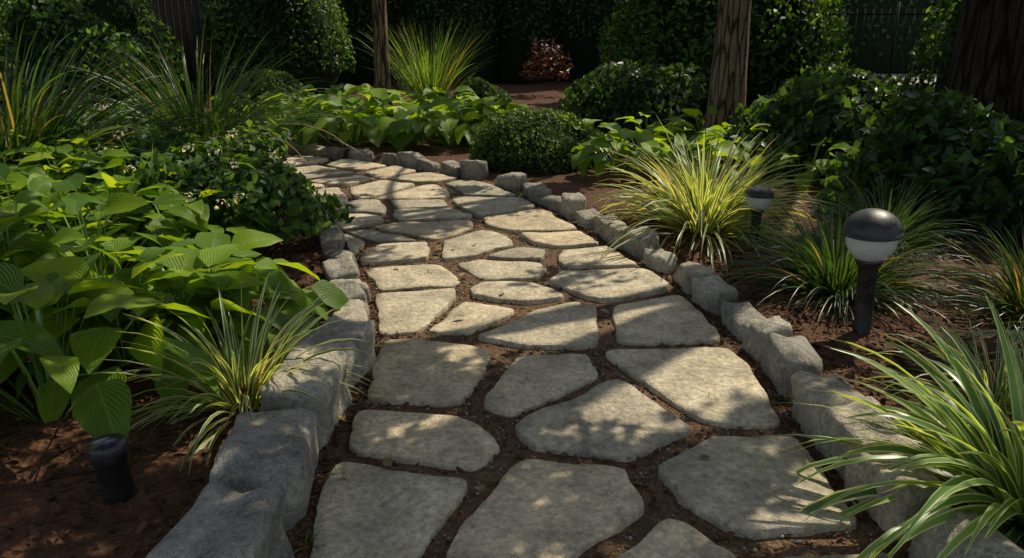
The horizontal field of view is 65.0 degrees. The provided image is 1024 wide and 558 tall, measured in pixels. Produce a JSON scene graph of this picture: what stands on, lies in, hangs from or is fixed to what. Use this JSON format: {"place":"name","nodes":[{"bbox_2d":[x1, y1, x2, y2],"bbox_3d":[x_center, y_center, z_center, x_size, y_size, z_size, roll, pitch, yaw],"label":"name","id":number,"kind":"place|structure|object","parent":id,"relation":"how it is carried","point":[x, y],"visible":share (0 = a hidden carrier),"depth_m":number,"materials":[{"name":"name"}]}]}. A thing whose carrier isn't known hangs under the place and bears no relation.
{"place":"outdoors","nodes":[
{"label":"outdoors","id":0,"kind":"place"},
{"bbox_2d":[0,82,1023,557],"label":"garden bed soil","id":1,"kind":"structure","parent":0,"point":[34,504],"depth_m":3.57,"materials":[{"name":"brown soil"}]},
{"bbox_2d":[0,97,354,244],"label":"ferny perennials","id":2,"kind":"object","parent":1,"relation":"on","point":[273,186],"visible":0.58,"depth_m":5.45,"materials":[{"name":"green plant"}]},
{"bbox_2d":[73,103,298,209],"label":"small flowers","id":3,"kind":"object","parent":2,"relation":"attached to","point":[187,147],"visible":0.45,"depth_m":5.75,"materials":[{"name":"white plant"}]},
{"bbox_2d":[70,18,497,220],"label":"ornamental grass","id":4,"kind":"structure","parent":1,"relation":"on","point":[427,80],"depth_m":12.97,"materials":[{"name":"green plant"}]},
{"bbox_2d":[220,68,609,174],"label":"shrubs","id":5,"kind":"object","parent":1,"relation":"on","point":[542,112],"visible":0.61,"depth_m":8.20,"materials":[{"name":"green plant"}]},
{"bbox_2d":[0,83,860,445],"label":"leafy plants","id":6,"kind":"object","parent":1,"relation":"on","point":[48,265],"visible":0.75,"depth_m":3.97,"materials":[{"name":"green plant"}]},
{"bbox_2d":[0,0,961,116],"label":"broadleaf shrubs","id":7,"kind":"object","parent":1,"relation":"on","point":[620,25],"visible":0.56,"depth_m":12.50,"materials":[{"name":"green plant"}]},
{"bbox_2d":[0,18,1023,353],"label":"dark grasses","id":8,"kind":"object","parent":1,"relation":"on","point":[818,268],"visible":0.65,"depth_m":5.54,"materials":[{"name":"green plant"}]},
{"bbox_2d":[0,148,1023,557],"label":"bark mulch chips","id":9,"kind":"object","parent":1,"relation":"on","point":[54,506],"visible":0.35,"depth_m":3.23,"materials":[{"name":"brown wood"}]},
{"bbox_2d":[519,37,573,80],"bbox_3d":[0.737,-4.386,16.028,1.004,0.847,0.949,9,20,26],"label":"red shrub","id":10,"kind":"object","parent":1,"relation":"on","point":[535,67],"visible":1,"depth_m":15.92,"materials":[{"name":"red plant"}]},
{"bbox_2d":[78,115,1023,474],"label":"variegated grass","id":11,"kind":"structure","parent":1,"relation":"on","point":[706,203],"depth_m":3.37,"materials":[{"name":"green plant"}]},
{"bbox_2d":[285,154,911,557],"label":"path joints","id":12,"kind":"object","parent":1,"relation":"on","point":[641,526],"depth_m":3.02,"materials":[{"name":"brown soil"}]},
{"bbox_2d":[381,210,709,465],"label":"fallen leaves","id":13,"kind":"object","parent":12,"relation":"on","point":[387,461],"visible":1,"depth_m":3.09,"materials":[{"name":"brown plant"}]},
{"bbox_2d":[293,154,810,553],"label":"joint weeds","id":14,"kind":"object","parent":12,"relation":"on","point":[312,540],"visible":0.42,"depth_m":3.31,"materials":[{"name":"green plant"}]},
{"bbox_2d":[241,148,893,557],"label":"flagstones","id":15,"kind":"object","parent":12,"relation":"on","point":[545,508],"visible":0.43,"depth_m":3.23,"materials":[{"name":"grey stone"}]},
{"bbox_2d":[289,154,881,557],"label":"joint pebbles","id":16,"kind":"object","parent":12,"relation":"on","point":[716,538],"visible":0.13,"depth_m":3.26,"materials":[{"name":"gravel"}]},
{"bbox_2d":[714,294,1023,557],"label":"strap leaf clump","id":17,"kind":"object","parent":1,"relation":"on","point":[978,449],"visible":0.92,"depth_m":2.50,"materials":[{"name":"green plant"}]},
{"label":"ground surface","id":18,"kind":"structure","parent":0,"visible":0},
{"bbox_2d":[86,433,135,504],"bbox_3d":[-1.266,0.636,2.564,0.117,0.281,0.117,-2,21,1],"label":"path light","id":19,"kind":"object","parent":18,"relation":"on","point":[108,460],"visible":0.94,"depth_m":2.52,"materials":[{"name":"black plastic"}]},
{"bbox_2d":[130,0,215,96],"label":"trunk","id":20,"kind":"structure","parent":18,"relation":"on","point":[197,24],"depth_m":15.29,"materials":[{"name":"brown wood"}]},
{"bbox_2d":[372,0,392,117],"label":"young tree","id":21,"kind":"object","parent":18,"relation":"on","point":[382,77],"visible":0.68,"depth_m":12.12,"materials":[{"name":"beige plant"}]},
{"bbox_2d":[0,0,1023,237],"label":"shrub","id":22,"kind":"object","parent":18,"relation":"on","point":[509,59],"visible":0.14,"depth_m":15.19,"materials":[{"name":"green plant"}]},
{"bbox_2d":[145,117,1023,557],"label":"cobble edging","id":23,"kind":"object","parent":18,"relation":"on","point":[253,499],"visible":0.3,"depth_m":2.91,"materials":[{"name":"stone"}]},
{"bbox_2d":[145,0,1023,245],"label":"shrubs","id":24,"kind":"object","parent":18,"relation":"on","point":[916,105],"visible":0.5,"depth_m":7.42,"materials":[{"name":"green plant"}]},
{"bbox_2d":[702,0,751,141],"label":"tree","id":25,"kind":"object","parent":18,"relation":"on","point":[727,86],"visible":0.64,"depth_m":8.96,"materials":[{"name":"beige plant"}]},
{"bbox_2d":[744,186,773,244],"bbox_3d":[1.630,-0.376,5.370,0.192,0.494,0.192,2,16,-1],"label":"path lamp","id":26,"kind":"object","parent":18,"relation":"on","point":[762,194],"visible":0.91,"depth_m":5.28,"materials":[{"name":"black plastic"}]},
{"bbox_2d":[841,208,903,334],"bbox_3d":[1.690,0.010,3.825,0.270,0.704,0.270,-2,19,1],"label":"path lamp","id":27,"kind":"object","parent":18,"relation":"on","point":[873,236],"visible":0.95,"depth_m":3.70,"materials":[{"name":"black plastic"}]},
{"bbox_2d":[817,2,948,86],"bbox_3d":[10.652,-4.617,16.227,10.873,1.870,0.050,2,18,5],"label":"iron fence","id":28,"kind":"object","parent":18,"relation":"on","point":[897,13],"visible":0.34,"depth_m":16.38,"materials":[{"name":"black metal"}]},
{"bbox_2d":[877,74,936,84],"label":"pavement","id":29,"kind":"structure","parent":18,"relation":"on","point":[917,81],"depth_m":22.62,"materials":[{"name":"grey stone"}]},
{"bbox_2d":[945,0,1023,120],"bbox_3d":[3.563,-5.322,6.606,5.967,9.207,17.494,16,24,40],"label":"tree","id":30,"kind":"object","parent":18,"relation":"on","point":[986,68],"visible":0.41,"depth_m":7.35,"materials":[{"name":"brown plant"}]}
]}

